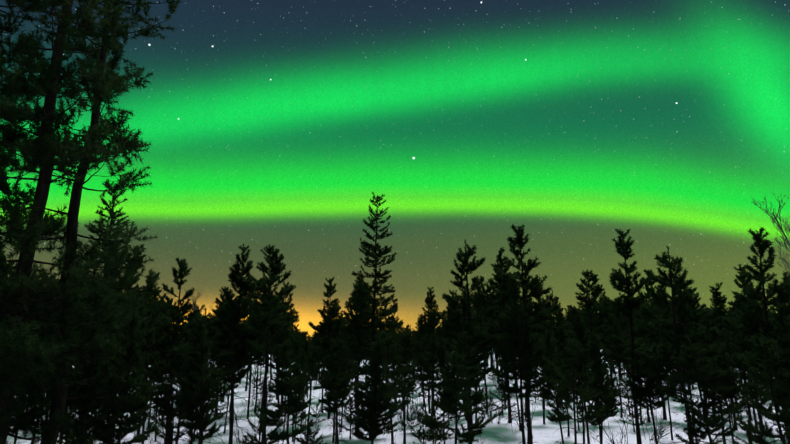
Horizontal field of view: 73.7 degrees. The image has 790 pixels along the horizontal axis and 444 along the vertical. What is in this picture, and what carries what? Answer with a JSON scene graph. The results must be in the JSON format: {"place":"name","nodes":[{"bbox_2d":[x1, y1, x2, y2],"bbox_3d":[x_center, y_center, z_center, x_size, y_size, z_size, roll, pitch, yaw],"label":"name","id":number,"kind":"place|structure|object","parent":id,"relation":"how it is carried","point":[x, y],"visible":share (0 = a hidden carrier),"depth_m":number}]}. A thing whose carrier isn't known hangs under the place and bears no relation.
{"place":"outdoors","nodes":[
{"label":"outdoors","id":0,"kind":"place"},
{"bbox_2d":[0,0,789,339],"label":"sky","id":1,"kind":"structure","parent":0,"point":[278,123]},
{"bbox_2d":[6,350,786,443],"bbox_3d":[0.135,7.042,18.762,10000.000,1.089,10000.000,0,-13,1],"label":"ground snow","id":2,"kind":"structure","parent":0,"point":[548,432],"depth_m":17.34},
{"bbox_2d":[0,252,41,341],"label":"pine","id":3,"kind":"object","parent":2,"relation":"on","point":[7,267],"visible":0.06,"depth_m":14.56},
{"bbox_2d":[9,339,43,443],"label":"pine","id":4,"kind":"object","parent":2,"relation":"on","point":[30,389],"visible":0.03,"depth_m":11.34},
{"bbox_2d":[0,0,99,403],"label":"old pine","id":5,"kind":"object","parent":2,"relation":"on","point":[21,283],"visible":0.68,"depth_m":6.99},
{"bbox_2d":[40,288,105,443],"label":"pine","id":6,"kind":"object","parent":2,"relation":"on","point":[76,366],"visible":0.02,"depth_m":11.18},
{"bbox_2d":[0,0,153,443],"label":"old pine","id":7,"kind":"object","parent":2,"relation":"on","point":[17,342],"visible":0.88,"depth_m":7.21},
{"bbox_2d":[40,242,114,438],"bbox_3d":[-7.741,3.146,12.887,1.726,5.530,1.800,-8,-8,14],"label":"pine","id":8,"kind":"object","parent":2,"relation":"on","point":[79,416],"depth_m":12.82},
{"bbox_2d":[0,0,182,443],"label":"old pine","id":9,"kind":"object","parent":2,"relation":"on","point":[61,381],"visible":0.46,"depth_m":8.57},
{"bbox_2d":[41,179,141,443],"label":"pine","id":10,"kind":"object","parent":2,"relation":"on","point":[113,214],"visible":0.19,"depth_m":11.02},
{"bbox_2d":[88,308,159,443],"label":"pine","id":11,"kind":"object","parent":2,"relation":"on","point":[123,403],"visible":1,"depth_m":7.29},
{"bbox_2d":[99,244,151,443],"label":"pine","id":12,"kind":"object","parent":2,"relation":"on","point":[139,291],"visible":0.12,"depth_m":12.63},
{"bbox_2d":[127,324,169,443],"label":"pine","id":13,"kind":"object","parent":2,"relation":"on","point":[157,372],"visible":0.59,"depth_m":11.46},
{"bbox_2d":[127,271,169,434],"bbox_3d":[-8.341,4.335,17.528,1.532,5.428,1.323,3,-13,-13],"label":"pine","id":14,"kind":"object","parent":2,"relation":"on","point":[154,291],"visible":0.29,"depth_m":17.79},
{"bbox_2d":[144,361,169,441],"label":"pine","id":15,"kind":"object","parent":2,"relation":"on","point":[151,376],"visible":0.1,"depth_m":16.15},
{"bbox_2d":[150,309,188,443],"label":"pine","id":16,"kind":"object","parent":2,"relation":"on","point":[161,347],"visible":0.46,"depth_m":14.01},
{"bbox_2d":[149,406,196,443],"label":"sapling","id":17,"kind":"object","parent":2,"relation":"on","point":[159,432],"visible":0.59,"depth_m":11.88},
{"bbox_2d":[146,257,205,443],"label":"pine","id":18,"kind":"object","parent":2,"relation":"on","point":[183,308],"visible":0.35,"depth_m":15.52},
{"bbox_2d":[156,344,204,443],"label":"pine","id":19,"kind":"object","parent":2,"relation":"on","point":[181,355],"visible":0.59,"depth_m":9.61},
{"bbox_2d":[171,315,216,443],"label":"pine","id":20,"kind":"object","parent":2,"relation":"on","point":[193,341],"visible":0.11,"depth_m":10.77},
{"bbox_2d":[175,314,225,443],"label":"pine","id":21,"kind":"object","parent":2,"relation":"on","point":[201,416],"visible":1,"depth_m":8.45},
{"bbox_2d":[167,308,244,443],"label":"pine","id":22,"kind":"object","parent":2,"relation":"on","point":[221,355],"visible":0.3,"depth_m":12.29},
{"bbox_2d":[206,286,237,415],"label":"pine","id":23,"kind":"object","parent":2,"relation":"on","point":[216,311],"visible":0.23,"depth_m":22.38},
{"bbox_2d":[219,347,244,433],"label":"pine","id":24,"kind":"object","parent":2,"relation":"on","point":[236,386],"visible":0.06,"depth_m":17.41},
{"bbox_2d":[214,293,251,433],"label":"pine","id":25,"kind":"object","parent":2,"relation":"on","point":[242,373],"visible":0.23,"depth_m":15.38},
{"bbox_2d":[207,243,262,443],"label":"pine","id":26,"kind":"object","parent":2,"relation":"on","point":[236,336],"visible":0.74,"depth_m":13.80},
{"bbox_2d":[208,396,278,443],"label":"shrub","id":27,"kind":"object","parent":2,"relation":"on","point":[236,418],"visible":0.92,"depth_m":9.92},
{"bbox_2d":[240,299,272,417],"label":"pine","id":28,"kind":"object","parent":2,"relation":"on","point":[254,360],"visible":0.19,"depth_m":20.77},
{"bbox_2d":[237,409,278,443],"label":"sapling","id":29,"kind":"object","parent":2,"relation":"on","point":[259,429],"visible":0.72,"depth_m":11.10},
{"bbox_2d":[242,415,282,443],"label":"sapling","id":30,"kind":"object","parent":2,"relation":"on","point":[255,430],"visible":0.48,"depth_m":11.02},
{"bbox_2d":[251,336,273,411],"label":"pine","id":31,"kind":"object","parent":2,"relation":"on","point":[259,364],"visible":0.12,"depth_m":22.48},
{"bbox_2d":[243,274,290,438],"bbox_3d":[-3.188,3.405,12.603,1.182,4.408,1.469,11,-18,-41],"label":"pine","id":32,"kind":"object","parent":2,"relation":"on","point":[263,325],"visible":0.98,"depth_m":12.71},
{"bbox_2d":[238,245,296,428],"bbox_3d":[-4.290,3.879,17.995,2.102,6.308,1.980,9,-16,-35],"label":"pine","id":33,"kind":"object","parent":2,"relation":"on","point":[275,268],"visible":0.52,"depth_m":18.27},
{"bbox_2d":[250,309,292,412],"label":"pine","id":34,"kind":"object","parent":2,"relation":"on","point":[273,346],"visible":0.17,"depth_m":19.76},
{"bbox_2d":[265,326,292,404],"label":"pine","id":35,"kind":"object","parent":2,"relation":"on","point":[275,360],"visible":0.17,"depth_m":25.26},
{"bbox_2d":[256,341,311,443],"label":"pine","id":36,"kind":"object","parent":2,"relation":"on","point":[295,405],"visible":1,"depth_m":8.71},
{"bbox_2d":[270,282,303,402],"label":"pine","id":37,"kind":"object","parent":2,"relation":"on","point":[296,335],"visible":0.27,"depth_m":23.74},
{"bbox_2d":[285,338,309,441],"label":"pine","id":38,"kind":"object","parent":2,"relation":"on","point":[296,348],"visible":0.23,"depth_m":16.01},
{"bbox_2d":[289,348,310,443],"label":"pine","id":39,"kind":"object","parent":2,"relation":"on","point":[301,359],"visible":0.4,"depth_m":11.04},
{"bbox_2d":[298,338,314,428],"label":"pine","id":40,"kind":"object","parent":2,"relation":"on","point":[306,346],"visible":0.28,"depth_m":17.75},
{"bbox_2d":[295,420,323,443],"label":"sapling","id":41,"kind":"object","parent":2,"relation":"on","point":[301,440],"visible":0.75,"depth_m":11.62},
{"bbox_2d":[303,343,327,435],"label":"pine","id":42,"kind":"object","parent":2,"relation":"on","point":[312,362],"visible":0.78,"depth_m":13.82},
{"bbox_2d":[310,403,325,427],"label":"sapling","id":43,"kind":"object","parent":2,"relation":"on","point":[316,416],"visible":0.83,"depth_m":17.97},
{"bbox_2d":[309,322,330,412],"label":"pine","id":44,"kind":"object","parent":2,"relation":"on","point":[321,336],"visible":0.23,"depth_m":21.74},
{"bbox_2d":[308,277,349,418],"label":"pine","id":45,"kind":"object","parent":2,"relation":"on","point":[334,310],"visible":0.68,"depth_m":20.15},
{"bbox_2d":[318,315,350,442],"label":"pine","id":46,"kind":"object","parent":2,"relation":"on","point":[339,322],"visible":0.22,"depth_m":14.85},
{"bbox_2d":[318,341,353,443],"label":"pine","id":47,"kind":"object","parent":2,"relation":"on","point":[328,401],"visible":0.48,"depth_m":12.54},
{"bbox_2d":[322,336,358,443],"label":"pine","id":48,"kind":"object","parent":2,"relation":"on","point":[335,394],"visible":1,"depth_m":10.14},
{"bbox_2d":[335,399,360,439],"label":"sapling","id":49,"kind":"object","parent":2,"relation":"on","point":[345,415],"visible":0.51,"depth_m":15.21},
{"bbox_2d":[340,279,371,406],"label":"pine","id":50,"kind":"object","parent":2,"relation":"on","point":[352,313],"visible":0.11,"depth_m":23.18},
{"bbox_2d":[341,281,384,429],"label":"pine","id":51,"kind":"object","parent":2,"relation":"on","point":[352,321],"visible":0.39,"depth_m":16.70},
{"bbox_2d":[345,335,400,443],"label":"pine","id":52,"kind":"object","parent":2,"relation":"on","point":[382,404],"visible":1,"depth_m":8.74},
{"bbox_2d":[344,192,413,434],"bbox_3d":[-0.574,2.607,15.592,2.222,7.238,1.951,-10,-16,36],"label":"pine","id":53,"kind":"object","parent":2,"relation":"on","point":[367,314],"visible":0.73,"depth_m":15.52},
{"bbox_2d":[363,327,414,443],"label":"pine","id":54,"kind":"object","parent":2,"relation":"on","point":[401,387],"visible":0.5,"depth_m":10.68},
{"bbox_2d":[382,298,403,402],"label":"pine","id":55,"kind":"object","parent":2,"relation":"on","point":[391,317],"visible":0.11,"depth_m":25.45},
{"bbox_2d":[385,327,426,443],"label":"pine","id":56,"kind":"object","parent":2,"relation":"on","point":[409,343],"visible":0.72,"depth_m":13.60},
{"bbox_2d":[394,325,419,399],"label":"pine","id":57,"kind":"object","parent":2,"relation":"on","point":[412,333],"visible":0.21,"depth_m":22.20},
{"bbox_2d":[399,339,416,417],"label":"pine","id":58,"kind":"object","parent":2,"relation":"on","point":[403,362],"visible":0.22,"depth_m":19.13},
{"bbox_2d":[399,405,420,432],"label":"sapling","id":59,"kind":"object","parent":2,"relation":"on","point":[413,418],"visible":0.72,"depth_m":15.45},
{"bbox_2d":[410,341,434,415],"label":"pine","id":60,"kind":"object","parent":2,"relation":"on","point":[420,349],"visible":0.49,"depth_m":17.98},
{"bbox_2d":[412,418,441,443],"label":"sapling","id":61,"kind":"object","parent":2,"relation":"on","point":[423,423],"visible":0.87,"depth_m":11.86},
{"bbox_2d":[415,287,441,413],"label":"pine","id":62,"kind":"object","parent":2,"relation":"on","point":[430,303],"visible":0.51,"depth_m":21.33},
{"bbox_2d":[417,316,448,418],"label":"pine","id":63,"kind":"object","parent":2,"relation":"on","point":[424,376],"visible":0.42,"depth_m":16.32},
{"bbox_2d":[412,399,454,443],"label":"sapling","id":64,"kind":"object","parent":2,"relation":"on","point":[447,422],"visible":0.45,"depth_m":12.22},
{"bbox_2d":[422,308,449,434],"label":"pine","id":65,"kind":"object","parent":2,"relation":"on","point":[434,346],"visible":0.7,"depth_m":15.19},
{"bbox_2d":[431,337,451,443],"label":"pine","id":66,"kind":"object","parent":2,"relation":"on","point":[439,358],"visible":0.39,"depth_m":11.42},
{"bbox_2d":[415,346,495,443],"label":"pine","id":67,"kind":"object","parent":2,"relation":"on","point":[452,395],"visible":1,"depth_m":8.32},
{"bbox_2d":[444,290,475,419],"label":"pine","id":68,"kind":"object","parent":2,"relation":"on","point":[453,305],"visible":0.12,"depth_m":18.33},
{"bbox_2d":[441,331,486,443],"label":"pine","id":69,"kind":"object","parent":2,"relation":"on","point":[478,397],"visible":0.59,"depth_m":9.78},
{"bbox_2d":[435,240,502,430],"bbox_3d":[2.003,3.129,14.482,2.313,5.406,2.263,6,-14,-24],"label":"pine","id":70,"kind":"object","parent":2,"relation":"on","point":[488,302],"visible":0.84,"depth_m":14.48},
{"bbox_2d":[451,295,486,443],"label":"pine","id":71,"kind":"object","parent":2,"relation":"on","point":[463,308],"visible":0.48,"depth_m":13.36},
{"bbox_2d":[457,288,480,391],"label":"pine","id":72,"kind":"object","parent":2,"relation":"on","point":[463,293],"visible":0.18,"depth_m":26.93},
{"bbox_2d":[467,285,494,412],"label":"pine","id":73,"kind":"object","parent":2,"relation":"on","point":[481,352],"visible":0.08,"depth_m":21.77},
{"bbox_2d":[470,292,494,421],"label":"pine","id":74,"kind":"object","parent":2,"relation":"on","point":[488,369],"visible":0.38,"depth_m":15.86},
{"bbox_2d":[485,381,516,416],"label":"sapling","id":75,"kind":"object","parent":2,"relation":"on","point":[500,399],"visible":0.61,"depth_m":19.77},
{"bbox_2d":[480,247,524,422],"bbox_3d":[3.618,3.592,17.109,1.674,5.661,1.697,-12,-17,43],"label":"pine","id":76,"kind":"object","parent":2,"relation":"on","point":[504,295],"visible":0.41,"depth_m":17.26},
{"bbox_2d":[492,340,514,409],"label":"pine","id":77,"kind":"object","parent":2,"relation":"on","point":[497,351],"visible":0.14,"depth_m":22.66},
{"bbox_2d":[500,323,524,430],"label":"pine","id":78,"kind":"object","parent":2,"relation":"on","point":[512,358],"visible":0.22,"depth_m":15.24},
{"bbox_2d":[491,274,545,443],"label":"pine","id":79,"kind":"object","parent":2,"relation":"on","point":[515,321],"visible":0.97,"depth_m":11.54},
{"bbox_2d":[501,387,535,436],"bbox_3d":[3.415,4.966,14.274,1.122,1.744,1.497,-17,-9,-35],"label":"shrub","id":80,"kind":"object","parent":2,"relation":"on","point":[515,412],"visible":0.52,"depth_m":14.17},
{"bbox_2d":[487,224,559,443],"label":"pine","id":81,"kind":"object","parent":2,"relation":"on","point":[534,285],"visible":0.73,"depth_m":13.25},
{"bbox_2d":[529,290,554,408],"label":"pine","id":82,"kind":"object","parent":2,"relation":"on","point":[547,324],"visible":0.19,"depth_m":22.18},
{"bbox_2d":[533,324,558,423],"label":"pine","id":83,"kind":"object","parent":2,"relation":"on","point":[540,328],"visible":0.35,"depth_m":17.27},
{"bbox_2d":[535,330,572,443],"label":"pine","id":84,"kind":"object","parent":2,"relation":"on","point":[548,392],"visible":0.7,"depth_m":10.05},
{"bbox_2d":[537,290,573,388],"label":"pine","id":85,"kind":"object","parent":2,"relation":"on","point":[550,296],"visible":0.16,"depth_m":23.40},
{"bbox_2d":[549,308,571,412],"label":"pine","id":86,"kind":"object","parent":2,"relation":"on","point":[559,316],"visible":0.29,"depth_m":19.04},
{"bbox_2d":[551,324,576,435],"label":"pine","id":87,"kind":"object","parent":2,"relation":"on","point":[562,335],"visible":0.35,"depth_m":14.67},
{"bbox_2d":[544,338,605,443],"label":"pine","id":88,"kind":"object","parent":2,"relation":"on","point":[575,357],"visible":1,"depth_m":7.96},
{"bbox_2d":[565,392,587,430],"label":"sapling","id":89,"kind":"object","parent":2,"relation":"on","point":[579,411],"visible":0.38,"depth_m":15.12},
{"bbox_2d":[566,311,595,443],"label":"pine","id":90,"kind":"object","parent":2,"relation":"on","point":[579,327],"visible":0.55,"depth_m":12.58},
{"bbox_2d":[565,330,598,443],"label":"pine","id":91,"kind":"object","parent":2,"relation":"on","point":[586,424],"visible":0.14,"depth_m":13.21},
{"bbox_2d":[567,269,612,417],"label":"pine","id":92,"kind":"object","parent":2,"relation":"on","point":[587,300],"visible":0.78,"depth_m":18.38},
{"bbox_2d":[584,331,615,443],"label":"pine","id":93,"kind":"object","parent":2,"relation":"on","point":[599,373],"visible":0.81,"depth_m":8.93},
{"bbox_2d":[578,337,621,443],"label":"pine","id":94,"kind":"object","parent":2,"relation":"on","point":[612,386],"visible":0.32,"depth_m":10.85},
{"bbox_2d":[598,291,626,390],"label":"pine","id":95,"kind":"object","parent":2,"relation":"on","point":[609,316],"visible":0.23,"depth_m":24.51},
{"bbox_2d":[593,397,633,443],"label":"shrub","id":96,"kind":"object","parent":2,"relation":"on","point":[611,440],"visible":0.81,"depth_m":10.87},
{"bbox_2d":[608,319,631,417],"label":"pine","id":97,"kind":"object","parent":2,"relation":"on","point":[614,349],"visible":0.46,"depth_m":18.98},
{"bbox_2d":[610,301,636,392],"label":"pine","id":98,"kind":"object","parent":2,"relation":"on","point":[624,320],"visible":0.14,"depth_m":29.75},
{"bbox_2d":[617,378,643,415],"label":"sapling","id":99,"kind":"object","parent":2,"relation":"on","point":[626,396],"visible":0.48,"depth_m":20.18},
{"bbox_2d":[596,228,669,443],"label":"pine","id":100,"kind":"object","parent":2,"relation":"on","point":[623,284],"visible":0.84,"depth_m":13.35},
{"bbox_2d":[619,400,648,431],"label":"sapling","id":101,"kind":"object","parent":2,"relation":"on","point":[633,415],"visible":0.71,"depth_m":14.67},
{"bbox_2d":[624,317,651,424],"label":"pine","id":102,"kind":"object","parent":2,"relation":"on","point":[629,366],"visible":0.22,"depth_m":16.34},
{"bbox_2d":[626,339,668,443],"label":"pine","id":103,"kind":"object","parent":2,"relation":"on","point":[644,392],"visible":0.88,"depth_m":11.61},
{"bbox_2d":[638,268,672,419],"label":"pine","id":104,"kind":"object","parent":2,"relation":"on","point":[667,313],"visible":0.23,"depth_m":19.31},
{"bbox_2d":[645,400,678,441],"bbox_3d":[6.695,4.970,13.094,0.773,1.203,1.032,1,-19,37],"label":"shrub","id":105,"kind":"object","parent":2,"relation":"on","point":[660,434],"visible":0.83,"depth_m":13.05},
{"bbox_2d":[639,395,686,439],"bbox_3d":[6.908,4.981,13.310,1.280,1.492,0.959,34,-15,-11],"label":"shrub","id":106,"kind":"object","parent":2,"relation":"on","point":[660,424],"visible":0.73,"depth_m":13.32},
{"bbox_2d":[653,331,679,439],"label":"pine","id":107,"kind":"object","parent":2,"relation":"on","point":[670,367],"visible":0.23,"depth_m":13.35},
{"bbox_2d":[633,246,727,443],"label":"pine","id":108,"kind":"object","parent":2,"relation":"on","point":[659,371],"visible":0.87,"depth_m":9.71},
{"bbox_2d":[666,288,695,416],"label":"pine","id":109,"kind":"object","parent":2,"relation":"on","point":[680,307],"visible":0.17,"depth_m":18.16},
{"bbox_2d":[667,316,697,413],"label":"pine","id":110,"kind":"object","parent":2,"relation":"on","point":[679,332],"visible":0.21,"depth_m":16.71},
{"bbox_2d":[681,287,716,413],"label":"pine","id":111,"kind":"object","parent":2,"relation":"on","point":[694,302],"visible":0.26,"depth_m":20.34},
{"bbox_2d":[674,412,723,443],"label":"sapling","id":112,"kind":"object","parent":2,"relation":"on","point":[686,440],"visible":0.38,"depth_m":10.38},
{"bbox_2d":[662,338,747,443],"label":"pine","id":113,"kind":"object","parent":2,"relation":"on","point":[713,420],"visible":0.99,"depth_m":8.29},
{"bbox_2d":[692,306,726,417],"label":"pine","id":114,"kind":"object","parent":2,"relation":"on","point":[696,328],"visible":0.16,"depth_m":15.20},
{"bbox_2d":[692,314,744,443],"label":"pine","id":115,"kind":"object","parent":2,"relation":"on","point":[728,377],"visible":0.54,"depth_m":11.41},
{"bbox_2d":[709,282,745,430],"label":"pine","id":116,"kind":"object","parent":2,"relation":"on","point":[718,300],"visible":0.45,"depth_m":16.57},
{"bbox_2d":[709,342,745,443],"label":"pine","id":117,"kind":"object","parent":2,"relation":"on","point":[730,424],"visible":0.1,"depth_m":12.27},
{"bbox_2d":[715,395,755,427],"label":"sapling","id":118,"kind":"object","parent":2,"relation":"on","point":[735,412],"visible":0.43,"depth_m":15.49},
{"bbox_2d":[725,315,762,441],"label":"pine","id":119,"kind":"object","parent":2,"relation":"on","point":[739,350],"visible":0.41,"depth_m":13.65},
{"bbox_2d":[721,264,772,426],"bbox_3d":[10.357,3.683,15.438,1.559,4.916,1.495,4,-13,-18],"label":"pine","id":120,"kind":"object","parent":2,"relation":"on","point":[738,301],"visible":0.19,"depth_m":15.63},
{"bbox_2d":[734,292,767,429],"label":"pine","id":121,"kind":"object","parent":2,"relation":"on","point":[747,374],"visible":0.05,"depth_m":16.99},
{"bbox_2d":[719,227,789,442],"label":"pine","id":122,"kind":"object","parent":2,"relation":"on","point":[751,322],"visible":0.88,"depth_m":10.36},
{"bbox_2d":[734,328,789,443],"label":"pine","id":123,"kind":"object","parent":2,"relation":"on","point":[759,407],"visible":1,"depth_m":6.79},
{"bbox_2d":[750,193,789,294],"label":"birch","id":124,"kind":"object","parent":2,"relation":"on","point":[774,218],"visible":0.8,"depth_m":18.89},
{"bbox_2d":[759,310,789,440],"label":"pine","id":125,"kind":"object","parent":2,"relation":"on","point":[788,377],"visible":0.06,"depth_m":11.03},
{"bbox_2d":[761,301,789,424],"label":"pine","id":126,"kind":"object","parent":2,"relation":"on","point":[783,343],"visible":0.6,"depth_m":8.60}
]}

